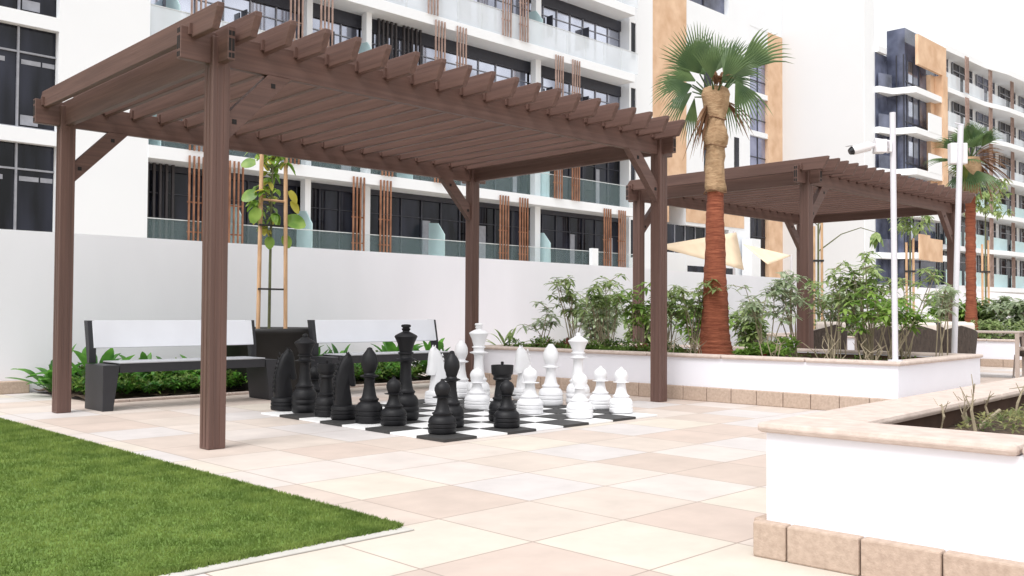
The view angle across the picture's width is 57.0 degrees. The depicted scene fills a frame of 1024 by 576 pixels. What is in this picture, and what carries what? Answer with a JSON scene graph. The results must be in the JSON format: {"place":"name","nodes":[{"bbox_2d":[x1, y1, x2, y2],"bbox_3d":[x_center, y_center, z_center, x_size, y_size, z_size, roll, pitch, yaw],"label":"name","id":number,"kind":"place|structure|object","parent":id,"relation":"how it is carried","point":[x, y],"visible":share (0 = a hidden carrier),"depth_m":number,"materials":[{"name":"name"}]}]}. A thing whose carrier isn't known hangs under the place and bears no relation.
{"place":"outdoors","nodes":[
{"label":"outdoors","id":0,"kind":"place"},
{"bbox_2d":[0,417,404,575],"bbox_3d":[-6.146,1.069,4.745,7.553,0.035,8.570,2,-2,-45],"label":"lawn grass","id":1,"kind":"structure","parent":0,"point":[18,429],"depth_m":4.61,"materials":[{"name":"plant"}]},
{"bbox_2d":[0,0,652,268],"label":"apartment building","id":2,"kind":"structure","parent":0,"point":[128,186],"depth_m":37.63,"materials":[{"name":"paint"}]},
{"bbox_2d":[0,141,53,231],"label":"window","id":3,"kind":"structure","parent":2,"relation":"in","point":[26,170],"depth_m":28.31,"materials":[{"name":"glass"}]},
{"bbox_2d":[0,22,55,130],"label":"window","id":4,"kind":"structure","parent":2,"relation":"in","point":[27,55],"depth_m":28.30,"materials":[{"name":"glass"}]},
{"bbox_2d":[0,0,56,17],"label":"window","id":5,"kind":"structure","parent":2,"relation":"in","point":[43,7],"depth_m":28.55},
{"bbox_2d":[148,163,300,246],"bbox_3d":[-10.424,-2.629,33.788,6.520,3.060,0.180,2,-2,-45],"label":"window","id":6,"kind":"structure","parent":2,"relation":"in","point":[250,235],"depth_m":33.17,"materials":[{"name":"glass"}]},
{"bbox_2d":[151,0,301,37],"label":"window","id":7,"kind":"structure","parent":2,"relation":"in","point":[275,13],"depth_m":35.02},
{"bbox_2d":[161,119,300,163],"bbox_3d":[-10.431,-6.107,33.903,6.520,3.060,0.110,2,-2,-45],"label":"window","id":8,"kind":"structure","parent":2,"relation":"in","point":[163,143],"depth_m":33.32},
{"bbox_2d":[311,182,359,250],"bbox_3d":[-7.164,-2.528,37.031,2.820,3.060,0.180,2,-2,-45],"label":"window","id":9,"kind":"structure","parent":2,"relation":"in","point":[331,205],"depth_m":37.19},
{"bbox_2d":[313,3,360,45],"bbox_3d":[-7.015,-9.498,37.099,2.790,3.080,0.500,2,-2,-45],"label":"window","id":10,"kind":"structure","parent":2,"relation":"in","point":[346,25],"depth_m":37.49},
{"bbox_2d":[359,189,528,260],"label":"window","id":11,"kind":"structure","parent":2,"relation":"in","point":[412,214],"depth_m":40.93,"materials":[{"name":"glass"}]},
{"bbox_2d":[361,16,529,86],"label":"window","id":12,"kind":"structure","parent":2,"relation":"in","point":[481,60],"depth_m":42.39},
{"bbox_2d":[371,169,528,193],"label":"balcony railing","id":13,"kind":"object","parent":2,"relation":"in","point":[517,184],"depth_m":43.85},
{"bbox_2d":[473,0,529,17],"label":"window","id":14,"kind":"structure","parent":2,"relation":"in","point":[494,3],"depth_m":44.32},
{"bbox_2d":[529,208,617,266],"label":"window","id":15,"kind":"structure","parent":2,"relation":"in","point":[564,230],"depth_m":47.45,"materials":[{"name":"glass"}]},
{"bbox_2d":[529,161,619,205],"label":"window","id":16,"kind":"structure","parent":2,"relation":"in","point":[590,191],"depth_m":48.48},
{"bbox_2d":[529,62,620,109],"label":"window","id":17,"kind":"structure","parent":2,"relation":"in","point":[589,88],"depth_m":47.90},
{"bbox_2d":[530,0,620,46],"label":"window","id":18,"kind":"structure","parent":2,"relation":"in","point":[560,14],"depth_m":47.78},
{"bbox_2d":[0,366,1021,575],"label":"terrace paving","id":19,"kind":"structure","parent":0,"point":[675,487],"depth_m":5.62,"materials":[{"name":"tile"}]},
{"bbox_2d":[84,320,277,411],"bbox_3d":[-3.548,0.799,10.209,1.960,0.895,0.599,2,-2,-45],"label":"bench","id":20,"kind":"object","parent":19,"relation":"on","point":[101,379],"visible":0.99,"depth_m":10.01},
{"bbox_2d":[33,375,430,398],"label":"bed soil","id":21,"kind":"structure","parent":19,"relation":"on","point":[180,391],"depth_m":11.22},
{"bbox_2d":[8,344,81,392],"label":"broad leaf plant","id":22,"kind":"object","parent":21,"relation":"on","point":[44,381],"visible":0.44,"depth_m":10.93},
{"bbox_2d":[27,347,133,380],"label":"broad leaf plant","id":23,"kind":"object","parent":21,"relation":"on","point":[108,355],"visible":0.2,"depth_m":10.82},
{"bbox_2d":[41,350,427,393],"bbox_3d":[-3.335,1.076,12.552,5.166,0.396,1.866,2,-2,-45],"label":"ground cover","id":24,"kind":"object","parent":21,"relation":"on","point":[194,378],"visible":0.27,"depth_m":11.11,"materials":[{"name":"green plant"}]},
{"bbox_2d":[72,362,423,393],"bbox_3d":[-3.134,1.074,12.115,4.764,0.391,0.998,2,-2,-45],"label":"bright ground cover","id":25,"kind":"object","parent":21,"relation":"on","point":[148,388],"visible":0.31,"depth_m":11.04,"materials":[{"name":"green plant"}]},
{"bbox_2d":[226,327,310,390],"bbox_3d":[-3.085,0.891,12.009,1.340,0.770,1.340,2,-2,-45],"label":"plant pot","id":26,"kind":"object","parent":21,"relation":"on","point":[272,342],"visible":0.4,"depth_m":11.48,"materials":[{"name":"plastic"}]},
{"bbox_2d":[256,154,287,328],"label":"tree stakes","id":27,"kind":"object","parent":26,"relation":"in","point":[259,258],"visible":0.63,"depth_m":12.05,"materials":[{"name":"brown wood"}]},
{"bbox_2d":[241,152,305,328],"bbox_3d":[-3.171,-0.626,12.168,0.780,2.410,0.658,2,-2,-45],"label":"young tree","id":28,"kind":"object","parent":26,"relation":"on","point":[295,221],"visible":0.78,"depth_m":12.10,"materials":[{"name":"green plant"}]},
{"bbox_2d":[114,380,429,402],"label":"bed kerb","id":29,"kind":"structure","parent":19,"relation":"on","point":[198,395],"depth_m":10.80,"materials":[{"name":"stone"}]},
{"bbox_2d":[161,527,413,575],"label":"lawn edging","id":30,"kind":"object","parent":19,"relation":"on","point":[224,565],"visible":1,"depth_m":3.87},
{"bbox_2d":[33,1,684,449],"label":"pergola","id":31,"kind":"object","parent":19,"relation":"on","point":[209,83],"visible":1,"depth_m":9.17,"materials":[{"name":"brown wood"}]},
{"bbox_2d":[307,320,449,386],"bbox_3d":[-1.617,0.859,12.130,2.050,0.895,0.599,2,-2,-45],"label":"bench","id":32,"kind":"object","parent":19,"relation":"on","point":[336,331],"visible":0.6,"depth_m":12.00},
{"bbox_2d":[261,398,656,442],"bbox_3d":[-0.513,1.222,9.144,2.718,0.022,2.718,2,-2,-45],"label":"chess board","id":33,"kind":"object","parent":19,"relation":"on","point":[478,424],"visible":0.48,"depth_m":8.41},
{"bbox_2d":[270,347,296,410],"bbox_3d":[-2.257,0.898,9.362,0.264,0.616,0.264,1,-2,-33],"label":"chess knight","id":34,"kind":"object","parent":33,"relation":"on","point":[284,375],"visible":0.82,"depth_m":9.30,"materials":[{"name":"black plastic"}]},
{"bbox_2d":[292,333,316,412],"bbox_3d":[-2.013,0.823,9.168,0.244,0.760,0.244,2,-2,-45],"label":"chess queen","id":35,"kind":"object","parent":33,"relation":"on","point":[304,395],"visible":0.96,"depth_m":9.10,"materials":[{"name":"black plastic"}]},
{"bbox_2d":[314,360,336,416],"bbox_3d":[-1.735,0.934,8.836,0.220,0.522,0.220,2,-2,-45],"label":"chess rook","id":36,"kind":"object","parent":33,"relation":"on","point":[324,401],"visible":0.89,"depth_m":8.77,"materials":[{"name":"black plastic"}]},
{"bbox_2d":[331,352,355,419],"bbox_3d":[-1.527,0.885,8.579,0.236,0.610,0.236,1,-2,-25],"label":"chess knight","id":37,"kind":"object","parent":33,"relation":"on","point":[343,407],"visible":0.96,"depth_m":8.52,"materials":[{"name":"black plastic"}]},
{"bbox_2d":[355,347,382,423],"bbox_3d":[-1.262,0.855,8.349,0.240,0.660,0.240,2,-2,-45],"label":"chess bishop","id":38,"kind":"object","parent":33,"relation":"on","point":[369,408],"visible":0.94,"depth_m":8.29,"materials":[{"name":"black plastic"}]},
{"bbox_2d":[380,377,406,425],"bbox_3d":[-1.023,0.974,8.161,0.230,0.415,0.230,2,-2,-45],"label":"chess pawn","id":39,"kind":"object","parent":33,"relation":"on","point":[393,412],"visible":1,"depth_m":8.10,"materials":[{"name":"black plastic"}]},
{"bbox_2d":[394,324,418,420],"bbox_3d":[-0.965,0.761,8.563,0.244,0.863,0.244,2,-2,-45],"label":"chess king","id":40,"kind":"object","parent":33,"relation":"on","point":[405,338],"visible":0.86,"depth_m":8.51,"materials":[{"name":"black plastic"}]},
{"bbox_2d":[425,345,446,403],"bbox_3d":[-0.813,0.924,10.178,0.256,0.621,0.256,1,-2,-30],"label":"chess knight","id":41,"kind":"object","parent":33,"relation":"on","point":[435,370],"visible":0.62,"depth_m":10.12,"materials":[{"name":"white plastic"}]},
{"bbox_2d":[428,379,456,434],"bbox_3d":[-0.561,0.951,7.606,0.230,0.437,0.230,2,-2,-45],"label":"chess pawn","id":42,"kind":"object","parent":33,"relation":"on","point":[442,420],"visible":1,"depth_m":7.54,"materials":[{"name":"black plastic"}]},
{"bbox_2d":[444,351,463,427],"bbox_3d":[-0.514,0.857,8.036,0.214,0.647,0.214,2,-2,-45],"label":"chess bishop","id":43,"kind":"object","parent":33,"relation":"on","point":[451,365],"visible":0.73,"depth_m":7.99,"materials":[{"name":"black plastic"}]},
{"bbox_2d":[455,340,468,397],"bbox_3d":[-0.585,0.923,10.857,0.244,0.660,0.244,2,-2,-45],"label":"chess bishop","id":44,"kind":"object","parent":33,"relation":"on","point":[461,353],"visible":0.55,"depth_m":10.80,"materials":[{"name":"white plastic"}]},
{"bbox_2d":[464,366,489,409],"bbox_3d":[-0.355,1.009,9.573,0.256,0.425,0.256,2,-2,-45],"label":"chess pawn","id":45,"kind":"object","parent":33,"relation":"on","point":[476,397],"visible":1,"depth_m":9.51,"materials":[{"name":"white plastic"}]},
{"bbox_2d":[467,323,489,400],"bbox_3d":[-0.359,0.809,10.208,0.250,0.858,0.250,2,-2,-45],"label":"chess king","id":46,"kind":"object","parent":33,"relation":"on","point":[478,334],"visible":0.73,"depth_m":10.16,"materials":[{"name":"white plastic"}]},
{"bbox_2d":[489,361,514,421],"bbox_3d":[-0.089,0.929,8.514,0.244,0.532,0.244,2,-2,-45],"label":"chess rook","id":47,"kind":"object","parent":33,"relation":"on","point":[501,372],"visible":0.63,"depth_m":8.44,"materials":[{"name":"black plastic"}]},
{"bbox_2d":[494,378,519,428],"bbox_3d":[-0.044,0.976,8.028,0.224,0.415,0.224,2,-2,-45],"label":"chess pawn","id":48,"kind":"object","parent":33,"relation":"on","point":[506,415],"visible":1,"depth_m":7.97,"materials":[{"name":"black plastic"}]},
{"bbox_2d":[512,345,530,399],"bbox_3d":[0.129,0.946,10.621,0.250,0.610,0.250,1,-2,-25],"label":"chess knight","id":49,"kind":"object","parent":33,"relation":"on","point":[522,362],"visible":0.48,"depth_m":10.56,"materials":[{"name":"white plastic"}]},
{"bbox_2d":[517,366,542,413],"bbox_3d":[0.174,0.983,9.155,0.260,0.460,0.260,2,-2,-45],"label":"chess pawn","id":50,"kind":"object","parent":33,"relation":"on","point":[529,401],"visible":0.99,"depth_m":9.09,"materials":[{"name":"white plastic"}]},
{"bbox_2d":[539,344,562,405],"bbox_3d":[0.410,0.914,9.998,0.260,0.644,0.260,2,-2,-45],"label":"chess bishop","id":51,"kind":"object","parent":33,"relation":"on","point":[550,393],"visible":0.97,"depth_m":9.93,"materials":[{"name":"white plastic"}]},
{"bbox_2d":[566,332,589,403],"bbox_3d":[0.704,0.857,10.045,0.256,0.765,0.256,2,-2,-45],"label":"chess queen","id":52,"kind":"object","parent":33,"relation":"on","point":[578,342],"visible":0.72,"depth_m":9.99,"materials":[{"name":"white plastic"}]},
{"bbox_2d":[566,371,592,418],"bbox_3d":[0.633,0.989,8.808,0.252,0.435,0.252,2,-2,-45],"label":"chess pawn","id":53,"kind":"object","parent":33,"relation":"on","point":[579,405],"visible":1,"depth_m":8.74,"materials":[{"name":"white plastic"}]},
{"bbox_2d":[589,366,610,408],"bbox_3d":[0.904,1.013,9.641,0.236,0.433,0.236,2,-2,-45],"label":"chess pawn","id":54,"kind":"object","parent":33,"relation":"on","point":[600,397],"visible":0.88,"depth_m":9.58,"materials":[{"name":"white plastic"}]},
{"bbox_2d":[609,367,632,412],"bbox_3d":[1.073,0.999,9.273,0.232,0.445,0.232,2,-2,-45],"label":"chess pawn","id":55,"kind":"object","parent":33,"relation":"on","point":[621,401],"visible":1,"depth_m":9.21,"materials":[{"name":"white plastic"}]},
{"bbox_2d":[669,305,735,344],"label":"leafy shrub","id":56,"kind":"object","parent":19,"relation":"on","point":[681,324],"visible":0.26,"depth_m":20.23,"materials":[{"name":"green plant"}]},
{"bbox_2d":[483,342,982,410],"bbox_3d":[2.522,1.067,12.312,6.054,0.530,2.774,-1,-2,42],"label":"raised planter","id":57,"kind":"object","parent":19,"relation":"on","point":[814,382],"visible":0.62,"depth_m":10.48,"materials":[{"name":"paint"}]},
{"bbox_2d":[517,301,563,345],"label":"leafy shrub","id":58,"kind":"object","parent":57,"relation":"on","point":[542,324],"visible":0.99,"depth_m":13.53,"materials":[{"name":"green plant"}]},
{"bbox_2d":[544,275,603,339],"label":"leafy shrub","id":59,"kind":"object","parent":57,"relation":"on","point":[570,296],"visible":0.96,"depth_m":13.12,"materials":[{"name":"green plant"}]},
{"bbox_2d":[500,335,693,352],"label":"dense ground cover","id":60,"kind":"object","parent":57,"relation":"on","point":[600,345],"visible":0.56,"depth_m":12.57,"materials":[{"name":"green plant"}]},
{"bbox_2d":[570,297,624,341],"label":"leafy shrub","id":61,"kind":"object","parent":57,"relation":"on","point":[585,327],"visible":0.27,"depth_m":17.47,"materials":[{"name":"green plant"}]},
{"bbox_2d":[570,288,631,343],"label":"leafy shrub","id":62,"kind":"object","parent":57,"relation":"on","point":[603,293],"visible":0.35,"depth_m":13.58,"materials":[{"name":"green plant"}]},
{"bbox_2d":[576,273,631,347],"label":"leafy shrub","id":63,"kind":"object","parent":57,"relation":"on","point":[601,297],"visible":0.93,"depth_m":12.81,"materials":[{"name":"green plant"}]},
{"bbox_2d":[607,282,650,346],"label":"leafy shrub","id":64,"kind":"object","parent":57,"relation":"on","point":[634,307],"visible":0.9,"depth_m":12.44,"materials":[{"name":"green plant"}]},
{"bbox_2d":[620,309,678,343],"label":"leafy shrub","id":65,"kind":"object","parent":57,"relation":"on","point":[646,328],"visible":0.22,"depth_m":18.70,"materials":[{"name":"green plant"}]},
{"bbox_2d":[648,285,695,348],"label":"leafy shrub","id":66,"kind":"object","parent":57,"relation":"on","point":[673,299],"visible":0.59,"depth_m":12.31,"materials":[{"name":"green plant"}]},
{"bbox_2d":[671,279,727,353],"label":"leafy shrub","id":67,"kind":"object","parent":57,"relation":"on","point":[691,307],"visible":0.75,"depth_m":12.04,"materials":[{"name":"green plant"}]},
{"bbox_2d":[649,24,792,354],"bbox_3d":[2.656,-1.244,12.003,1.718,4.317,0.855,0,-1,-3],"label":"palm tree","id":68,"kind":"object","parent":57,"relation":"on","point":[699,56],"visible":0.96,"depth_m":11.95,"materials":[{"name":"green plant"}]},
{"bbox_2d":[726,283,800,347],"bbox_3d":[3.119,0.414,11.704,0.719,0.978,0.939,1,-2,-30],"label":"leafy shrub","id":69,"kind":"object","parent":57,"relation":"on","point":[753,306],"visible":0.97,"depth_m":11.68,"materials":[{"name":"green plant"}]},
{"bbox_2d":[732,334,800,356],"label":"bright clump","id":70,"kind":"object","parent":57,"relation":"on","point":[754,350],"visible":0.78,"depth_m":11.44,"materials":[{"name":"green plant"}]},
{"bbox_2d":[758,270,812,356],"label":"leafy shrub","id":71,"kind":"object","parent":57,"relation":"on","point":[791,295],"visible":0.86,"depth_m":11.84,"materials":[{"name":"green plant"}]},
{"bbox_2d":[800,260,858,358],"bbox_3d":[4.017,0.282,11.800,0.903,1.255,0.810,2,-2,-45],"label":"leafy shrub","id":72,"kind":"object","parent":57,"relation":"on","point":[831,295],"visible":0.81,"depth_m":11.77,"materials":[{"name":"green plant"}]},
{"bbox_2d":[830,264,890,359],"bbox_3d":[4.372,0.308,11.566,0.922,1.195,0.985,1,-2,-34],"label":"leafy shrub","id":73,"kind":"object","parent":57,"relation":"on","point":[873,273],"visible":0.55,"depth_m":11.54,"materials":[{"name":"green plant"}]},
{"bbox_2d":[840,251,885,359],"bbox_3d":[4.255,0.219,11.434,0.611,1.361,0.585,2,-2,-45],"label":"leafy shrub","id":74,"kind":"object","parent":57,"relation":"on","point":[867,260],"visible":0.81,"depth_m":11.42,"materials":[{"name":"green plant"}]},
{"bbox_2d":[838,284,908,359],"bbox_3d":[4.250,0.424,11.161,0.870,0.943,0.782,2,-2,-45],"label":"leafy shrub","id":75,"kind":"object","parent":57,"relation":"on","point":[855,320],"visible":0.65,"depth_m":11.12,"materials":[{"name":"green plant"}]},
{"bbox_2d":[845,112,902,360],"bbox_3d":[3.660,-0.524,9.542,0.569,2.520,0.140,0,-1,-3],"label":"camera pole","id":76,"kind":"object","parent":57,"relation":"on","point":[879,146],"visible":1,"depth_m":9.53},
{"bbox_2d":[865,297,940,360],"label":"leafy shrub","id":77,"kind":"object","parent":57,"relation":"on","point":[880,316],"visible":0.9,"depth_m":10.62,"materials":[{"name":"green plant"}]},
{"bbox_2d":[871,267,949,359],"bbox_3d":[4.732,0.326,11.428,0.734,1.155,0.993,2,-2,-45],"label":"leafy shrub","id":78,"kind":"object","parent":57,"relation":"on","point":[932,275],"visible":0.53,"depth_m":11.40,"materials":[{"name":"green plant"}]},
{"bbox_2d":[926,285,965,356],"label":"leafy shrub","id":79,"kind":"object","parent":57,"relation":"on","point":[950,291],"visible":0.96,"depth_m":11.17,"materials":[{"name":"green plant"}]},
{"bbox_2d":[948,123,967,352],"bbox_3d":[5.482,-0.605,11.607,0.261,2.868,0.177,0,-1,0],"label":"lamp post","id":80,"kind":"object","parent":57,"relation":"on","point":[958,153],"visible":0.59,"depth_m":11.57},
{"bbox_2d":[728,303,770,346],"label":"leafy shrub","id":81,"kind":"object","parent":19,"relation":"on","point":[747,332],"visible":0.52,"depth_m":21.38,"materials":[{"name":"green plant"}]},
{"bbox_2d":[626,155,974,348],"bbox_3d":[5.005,-0.126,15.890,5.902,3.125,3.602,2,-2,-45],"label":"pergola","id":82,"kind":"object","parent":19,"relation":"on","point":[803,195],"visible":0.86,"depth_m":15.11,"materials":[{"name":"brown wood"}]},
{"bbox_2d":[814,322,847,349],"bbox_3d":[4.845,0.961,14.583,0.670,0.886,0.625,1,-2,-10],"label":"wicker armchair","id":83,"kind":"object","parent":19,"relation":"on","point":[819,333],"visible":0.23,"depth_m":14.34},
{"bbox_2d":[856,322,899,350],"bbox_3d":[5.565,0.957,14.277,0.670,0.886,0.625,0,-2,10],"label":"wicker armchair","id":84,"kind":"object","parent":19,"relation":"on","point":[877,333],"visible":0.06,"depth_m":14.01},
{"bbox_2d":[753,332,1021,367],"bbox_3d":[10.373,1.340,21.291,8.354,0.530,6.054,-1,-2,42],"label":"raised planter","id":85,"kind":"object","parent":19,"relation":"on","point":[996,352],"visible":0.11,"depth_m":18.25,"materials":[{"name":"paint"}]},
{"bbox_2d":[813,290,868,332],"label":"leafy shrub","id":86,"kind":"object","parent":85,"relation":"on","point":[826,315],"visible":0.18,"depth_m":22.33,"materials":[{"name":"green plant"}]},
{"bbox_2d":[813,223,883,328],"bbox_3d":[8.568,-0.431,24.169,1.895,4.201,0.500,0,-1,3],"label":"staked tree","id":87,"kind":"object","parent":85,"relation":"in","point":[875,237],"visible":0.67,"depth_m":24.17,"materials":[{"name":"green plant"}]},
{"bbox_2d":[814,318,1023,338],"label":"hedge","id":88,"kind":"object","parent":85,"relation":"in","point":[999,324],"visible":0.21,"depth_m":20.52,"materials":[{"name":"green plant"}]},
{"bbox_2d":[923,293,982,321],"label":"leafy shrub","id":89,"kind":"object","parent":85,"relation":"on","point":[961,314],"visible":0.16,"depth_m":21.75,"materials":[{"name":"green plant"}]},
{"bbox_2d":[924,120,1013,338],"bbox_3d":[10.116,-1.302,20.759,1.897,4.882,1.472,0,-1,3],"label":"palm tree","id":90,"kind":"object","parent":85,"relation":"on","point":[974,174],"visible":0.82,"depth_m":20.86,"materials":[{"name":"green plant"}]},
{"bbox_2d":[964,297,1009,337],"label":"leafy shrub","id":91,"kind":"object","parent":85,"relation":"on","point":[983,315],"visible":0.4,"depth_m":21.92,"materials":[{"name":"green plant"}]},
{"bbox_2d":[981,296,1023,339],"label":"leafy shrub","id":92,"kind":"object","parent":85,"relation":"on","point":[1015,308],"visible":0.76,"depth_m":20.93,"materials":[{"name":"green plant"}]},
{"bbox_2d":[753,377,1023,575],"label":"raised planter","id":93,"kind":"object","parent":19,"relation":"on","point":[906,486],"visible":0.99,"depth_m":3.62,"materials":[{"name":"paint"}]},
{"bbox_2d":[955,404,1023,433],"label":"weeds","id":94,"kind":"object","parent":93,"relation":"on","point":[1011,413],"visible":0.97,"depth_m":4.62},
{"bbox_2d":[887,215,934,311],"bbox_3d":[11.583,-0.487,27.504,1.356,4.518,1.370,2,-2,-45],"label":"staked tree","id":95,"kind":"object","parent":19,"relation":"on","point":[909,229],"visible":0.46,"depth_m":27.48,"materials":[{"name":"green plant"}]},
{"bbox_2d":[898,322,941,352],"bbox_3d":[5.915,0.945,13.782,0.670,0.886,0.625,0,-2,15],"label":"wicker armchair","id":96,"kind":"object","parent":19,"relation":"on","point":[924,340],"visible":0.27,"depth_m":13.51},
{"bbox_2d":[941,322,977,353],"bbox_3d":[6.620,0.958,14.140,0.670,0.886,0.625,0,-1,5],"label":"wicker armchair","id":97,"kind":"object","parent":19,"relation":"on","point":[967,337],"visible":0.37,"depth_m":13.88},
{"bbox_2d":[963,178,1014,304],"bbox_3d":[15.413,-0.857,30.776,1.521,5.464,1.572,2,-2,-45],"label":"staked tree","id":98,"kind":"object","parent":19,"relation":"on","point":[986,197],"visible":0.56,"depth_m":30.71,"materials":[{"name":"green plant"}]},
{"bbox_2d":[976,330,1023,377],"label":"dining table","id":99,"kind":"object","parent":19,"relation":"on","point":[1018,334],"visible":0.41,"depth_m":14.46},
{"bbox_2d":[782,0,947,287],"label":"corner building","id":100,"kind":"structure","parent":0,"point":[846,81],"depth_m":78.45,"materials":[{"name":"paint"}]},
{"bbox_2d":[875,52,886,85],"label":"recessed window","id":101,"kind":"structure","parent":100,"relation":"in","point":[880,60],"depth_m":78.07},
{"bbox_2d":[875,92,887,126],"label":"recessed window","id":102,"kind":"structure","parent":100,"relation":"in","point":[881,101],"depth_m":77.96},
{"bbox_2d":[874,0,1023,75],"label":"sky","id":103,"kind":"structure","parent":0,"point":[989,31],"materials":[{"name":"white"}]},
{"bbox_2d":[934,44,1023,293],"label":"long apartment building","id":104,"kind":"structure","parent":0,"point":[988,96],"depth_m":90.86,"materials":[{"name":"paint"}]},
{"label":"ground","id":105,"kind":"structure","parent":0,"visible":0},
{"bbox_2d":[0,229,1023,393],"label":"boundary wall","id":106,"kind":"structure","parent":105,"relation":"on","point":[119,278],"depth_m":14.09,"materials":[{"name":"paint"}]},
{"bbox_2d":[653,0,782,277],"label":"orange clad building","id":107,"kind":"structure","parent":105,"relation":"on","point":[743,20],"depth_m":75.56,"materials":[{"name":"paint"}]},
{"bbox_2d":[667,224,705,252],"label":"window","id":108,"kind":"structure","parent":107,"relation":"in","point":[675,233],"depth_m":71.50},
{"bbox_2d":[750,65,764,94],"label":"window","id":109,"kind":"structure","parent":107,"relation":"in","point":[759,81],"depth_m":79.34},
{"bbox_2d":[750,218,765,248],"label":"window","id":110,"kind":"structure","parent":107,"relation":"in","point":[757,226],"depth_m":78.88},
{"bbox_2d":[750,136,765,164],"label":"window","id":111,"kind":"structure","parent":107,"relation":"in","point":[757,145],"depth_m":78.86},
{"bbox_2d":[750,99,765,132],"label":"window","id":112,"kind":"structure","parent":107,"relation":"in","point":[759,126],"depth_m":79.15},
{"bbox_2d":[667,231,791,274],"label":"shade sail","id":113,"kind":"object","parent":105,"relation":"on","point":[695,247],"visible":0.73,"depth_m":62.89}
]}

